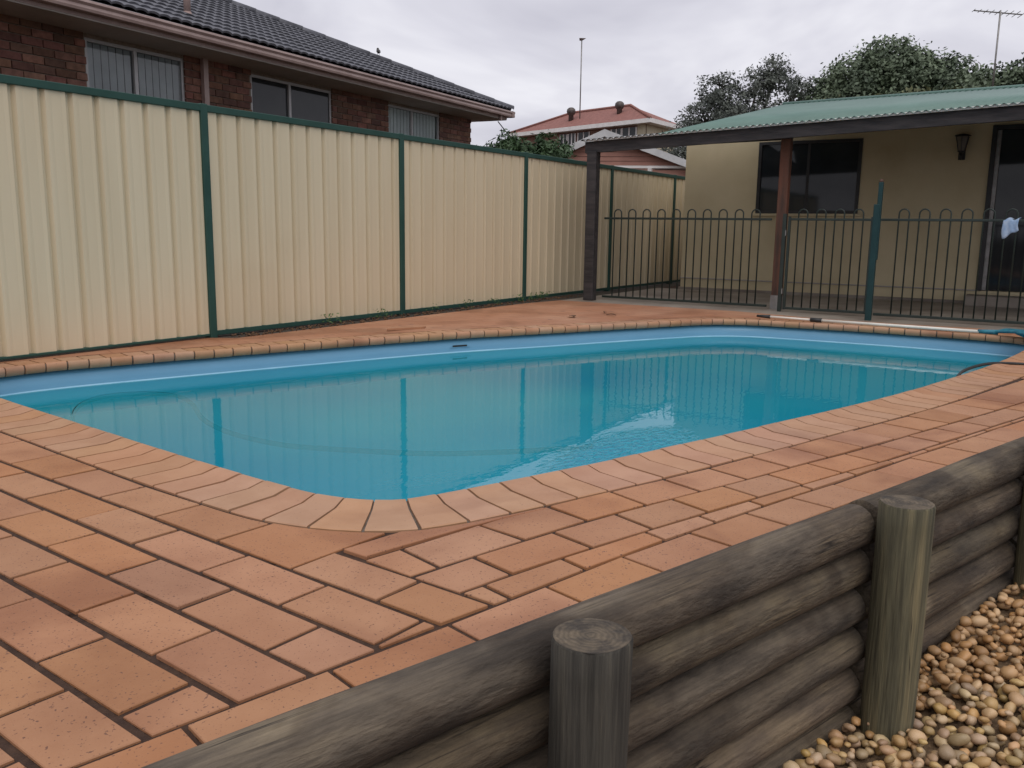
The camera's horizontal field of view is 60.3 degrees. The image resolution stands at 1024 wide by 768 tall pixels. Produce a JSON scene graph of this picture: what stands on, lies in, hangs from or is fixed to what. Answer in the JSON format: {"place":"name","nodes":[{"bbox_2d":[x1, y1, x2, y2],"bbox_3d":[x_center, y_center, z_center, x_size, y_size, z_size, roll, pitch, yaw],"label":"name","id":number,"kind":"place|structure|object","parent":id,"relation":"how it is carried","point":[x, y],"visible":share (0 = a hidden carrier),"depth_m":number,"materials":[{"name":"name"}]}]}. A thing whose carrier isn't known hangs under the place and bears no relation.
{"place":"outdoors","nodes":[
{"label":"outdoors","id":0,"kind":"place"},
{"bbox_2d":[0,380,1023,767],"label":"paving","id":1,"kind":"structure","parent":0,"point":[66,730],"depth_m":2.31,"materials":[{"name":"brick"}]},
{"bbox_2d":[0,285,1023,767],"bbox_3d":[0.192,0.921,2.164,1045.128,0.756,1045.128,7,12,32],"label":"ground","id":2,"kind":"structure","parent":0,"point":[12,751],"depth_m":2.10,"materials":[{"name":"soil"}]},
{"bbox_2d":[0,0,514,143],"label":"brick house","id":3,"kind":"structure","parent":2,"relation":"on","point":[232,54],"depth_m":11.08,"materials":[{"name":"brick"}]},
{"bbox_2d":[84,37,184,101],"bbox_3d":[-4.369,-3.310,10.166,0.195,1.045,1.350,6,11,27],"label":"window","id":4,"kind":"structure","parent":3,"relation":"in","point":[109,66],"depth_m":10.06,"materials":[{"name":"glass"}]},
{"bbox_2d":[250,74,330,122],"bbox_3d":[-3.094,-3.692,12.418,0.115,1.045,1.661,6,11,29],"label":"window","id":5,"kind":"structure","parent":3,"relation":"in","point":[271,96],"depth_m":12.31,"materials":[{"name":"glass"}]},
{"bbox_2d":[388,104,438,139],"bbox_3d":[-1.753,-4.148,15.098,0.195,1.045,1.560,6,11,27],"label":"window","id":6,"kind":"structure","parent":3,"relation":"in","point":[407,121],"depth_m":15.03,"materials":[{"name":"glass"}]},
{"bbox_2d":[0,282,679,361],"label":"soil strip","id":7,"kind":"object","parent":2,"relation":"on","point":[356,321],"visible":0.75,"depth_m":8.84,"materials":[{"name":"brown soil"}]},
{"bbox_2d":[0,74,684,359],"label":"boundary fence","id":8,"kind":"object","parent":7,"relation":"on","point":[126,219],"visible":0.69,"depth_m":7.35,"materials":[{"name":"beige metal"}]},
{"bbox_2d":[231,295,579,336],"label":"garden litter","id":9,"kind":"object","parent":7,"relation":"on","point":[360,321],"visible":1,"depth_m":8.63,"materials":[{"name":"brown plant"}]},
{"bbox_2d":[321,291,555,322],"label":"weeds","id":10,"kind":"object","parent":7,"relation":"on","point":[459,304],"visible":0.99,"depth_m":9.88,"materials":[{"name":"green plant"}]},
{"bbox_2d":[480,128,535,153],"bbox_3d":[-0.150,-2.925,14.716,1.228,2.629,1.076,-5,12,-30],"label":"conifer shrub","id":11,"kind":"object","parent":2,"relation":"on","point":[512,143],"visible":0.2,"depth_m":14.41,"materials":[{"name":"green plant"}]},
{"bbox_2d":[0,318,1023,532],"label":"swimming pool","id":12,"kind":"structure","parent":2,"relation":"in","point":[220,488],"depth_m":4.22,"materials":[{"name":"tile"}]},
{"bbox_2d":[0,336,1010,501],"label":"pool water","id":13,"kind":"structure","parent":12,"relation":"in","point":[407,427],"depth_m":5.33,"materials":[{"name":"blue liquid"}]},
{"bbox_2d":[957,362,1023,375],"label":"black hose","id":14,"kind":"object","parent":12,"relation":"on","point":[980,365],"visible":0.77,"depth_m":6.03,"materials":[{"name":"rubber"}]},
{"bbox_2d":[523,129,576,159],"bbox_3d":[0.554,-2.909,14.720,1.053,2.614,1.067,7,12,32],"label":"conifer shrub","id":15,"kind":"object","parent":2,"relation":"on","point":[547,148],"visible":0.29,"depth_m":14.42,"materials":[{"name":"green plant"}]},
{"bbox_2d":[141,437,1023,767],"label":"log retaining wall","id":16,"kind":"structure","parent":2,"relation":"on","point":[775,649],"depth_m":2.39,"materials":[{"name":"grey wood"}]},
{"bbox_2d":[568,129,685,175],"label":"house","id":17,"kind":"structure","parent":2,"relation":"on","point":[658,161],"depth_m":18.30,"materials":[{"name":"white paint"}]},
{"bbox_2d":[656,52,815,159],"bbox_3d":[7.167,-7.201,28.430,5.366,6.465,2.615,1,10,1],"label":"gum tree","id":18,"kind":"object","parent":2,"relation":"on","point":[712,102],"visible":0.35,"depth_m":27.51,"materials":[{"name":"green plant"}]},
{"bbox_2d":[678,105,1023,308],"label":"house","id":19,"kind":"structure","parent":2,"relation":"on","point":[917,170],"depth_m":12.06,"materials":[{"name":"paint"}]},
{"bbox_2d":[755,138,863,213],"bbox_3d":[4.179,-2.918,12.456,1.420,1.005,0.080,7,12,32],"label":"window","id":20,"kind":"structure","parent":19,"relation":"in","point":[826,174],"depth_m":12.38,"materials":[{"name":"black glass"}]},
{"bbox_2d":[954,133,971,159],"bbox_3d":[5.744,-3.028,11.265,0.199,0.330,0.199,-1,10,-13],"label":"wall lantern","id":21,"kind":"object","parent":19,"relation":"attached to","point":[962,139],"depth_m":11.23,"materials":[{"name":"black metal"}]},
{"bbox_2d":[977,124,1023,291],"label":"door","id":22,"kind":"structure","parent":19,"relation":"in","point":[1009,194],"depth_m":11.22,"materials":[{"name":"black glass"}]},
{"bbox_2d":[795,33,980,100],"bbox_3d":[11.351,-7.131,26.971,6.502,6.972,3.022,6,11,26],"label":"leafy tree","id":23,"kind":"object","parent":2,"relation":"on","point":[876,68],"visible":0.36,"depth_m":26.02,"materials":[{"name":"green plant"}]},
{"bbox_2d":[824,81,963,98],"bbox_3d":[9.827,-5.653,24.356,5.417,4.921,2.057,7,12,32],"label":"hedge shrub","id":24,"kind":"object","parent":2,"relation":"on","point":[909,89],"visible":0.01,"depth_m":23.25,"materials":[{"name":"green plant"}]},
{"bbox_2d":[782,582,1023,767],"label":"pebble bed","id":25,"kind":"object","parent":2,"relation":"on","point":[969,711],"visible":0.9,"depth_m":2.94,"materials":[{"name":"beige gravel"}]},
{"bbox_2d":[941,52,1023,89],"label":"leafy tree","id":26,"kind":"object","parent":2,"relation":"on","point":[1007,75],"visible":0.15,"depth_m":23.38,"materials":[{"name":"green plant"}]},
{"bbox_2d":[0,300,1023,378],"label":"terrace","id":27,"kind":"structure","parent":0,"point":[544,313],"depth_m":8.71,"materials":[{"name":"brick"}]},
{"bbox_2d":[387,326,425,330],"bbox_3d":[-0.930,-0.490,7.778,0.440,0.019,0.085,-7,13,-43],"label":"loose paver edge","id":28,"kind":"object","parent":27,"relation":"on","point":[406,328],"visible":1,"depth_m":7.75,"materials":[{"name":"ceramic"}]},
{"bbox_2d":[757,315,1023,336],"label":"leaf scoop","id":29,"kind":"object","parent":27,"relation":"on","point":[1019,332],"visible":1,"depth_m":8.26,"materials":[{"name":"white metal"}]},
{"bbox_2d":[101,0,1023,158],"label":"sky","id":30,"kind":"structure","parent":0,"point":[648,55],"materials":[{"name":"grey"}]},
{"bbox_2d":[509,101,680,170],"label":"red roof house","id":31,"kind":"structure","parent":0,"point":[619,118],"depth_m":43.30,"materials":[{"name":"red tile"}]},
{"bbox_2d":[559,134,566,143],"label":"window","id":32,"kind":"structure","parent":31,"relation":"in","point":[564,135],"depth_m":44.91,"materials":[{"name":"grey glass"}]},
{"bbox_2d":[568,133,575,144],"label":"window","id":33,"kind":"structure","parent":31,"relation":"in","point":[571,137],"depth_m":44.45,"materials":[{"name":"grey glass"}]},
{"bbox_2d":[579,38,585,118],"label":"antenna mast","id":34,"kind":"object","parent":31,"relation":"on","point":[581,39],"visible":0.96,"depth_m":44.33,"materials":[{"name":"metal"}]},
{"bbox_2d":[577,132,589,140],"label":"window","id":35,"kind":"structure","parent":31,"relation":"in","point":[580,136],"depth_m":43.88,"materials":[{"name":"grey glass"}]},
{"bbox_2d":[611,128,621,134],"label":"window","id":36,"kind":"structure","parent":31,"relation":"in","point":[618,131],"depth_m":42.08,"materials":[{"name":"grey glass"}]},
{"bbox_2d":[621,127,636,135],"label":"window","id":37,"kind":"structure","parent":31,"relation":"in","point":[632,130],"depth_m":41.49,"materials":[{"name":"grey glass"}]},
{"bbox_2d":[563,288,1023,329],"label":"patio floor","id":38,"kind":"structure","parent":0,"point":[881,305],"depth_m":10.71,"materials":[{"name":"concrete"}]},
{"bbox_2d":[602,209,771,306],"bbox_3d":[2.071,-1.560,10.737,2.130,1.120,0.026,7,12,32],"label":"pool fence panel","id":39,"kind":"object","parent":38,"relation":"on","point":[642,218],"visible":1,"depth_m":10.71,"materials":[{"name":"black metal"}]},
{"bbox_2d":[777,214,787,311],"bbox_3d":[3.053,-1.361,9.959,0.048,1.100,0.052,7,12,32],"label":"hinge post","id":40,"kind":"object","parent":38,"relation":"on","point":[782,259],"visible":0.9,"depth_m":9.94,"materials":[{"name":"metal"}]},
{"bbox_2d":[782,209,872,313],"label":"pool gate","id":41,"kind":"structure","parent":40,"relation":"attached to","point":[825,219],"depth_m":9.70,"materials":[{"name":"black metal"}]},
{"bbox_2d":[581,84,1023,308],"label":"patio awning","id":42,"kind":"object","parent":38,"relation":"on","point":[887,111],"visible":0.8,"depth_m":10.13,"materials":[{"name":"green metal"}]},
{"bbox_2d":[864,179,883,320],"bbox_3d":[3.717,-1.364,9.052,0.072,1.440,0.060,7,12,32],"label":"latch post","id":43,"kind":"object","parent":38,"relation":"on","point":[875,233],"visible":0.99,"depth_m":9.03,"materials":[{"name":"metal"}]},
{"bbox_2d":[873,208,1023,324],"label":"pool fence panel","id":44,"kind":"object","parent":38,"relation":"on","point":[972,220],"visible":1,"depth_m":8.92,"materials":[{"name":"black metal"}]},
{"bbox_2d":[1001,217,1020,238],"bbox_3d":[4.874,-1.523,8.617,0.157,0.212,0.064,7,12,32],"label":"cloth","id":45,"kind":"object","parent":44,"relation":"hanging from","point":[1009,225],"visible":1,"depth_m":8.60,"materials":[{"name":"white fabric"}]},
{"bbox_2d":[972,9,1023,86],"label":"tv antenna","id":46,"kind":"object","parent":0,"point":[1001,13],"visible":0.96,"depth_m":18.51,"materials":[{"name":"metal"}]}
]}

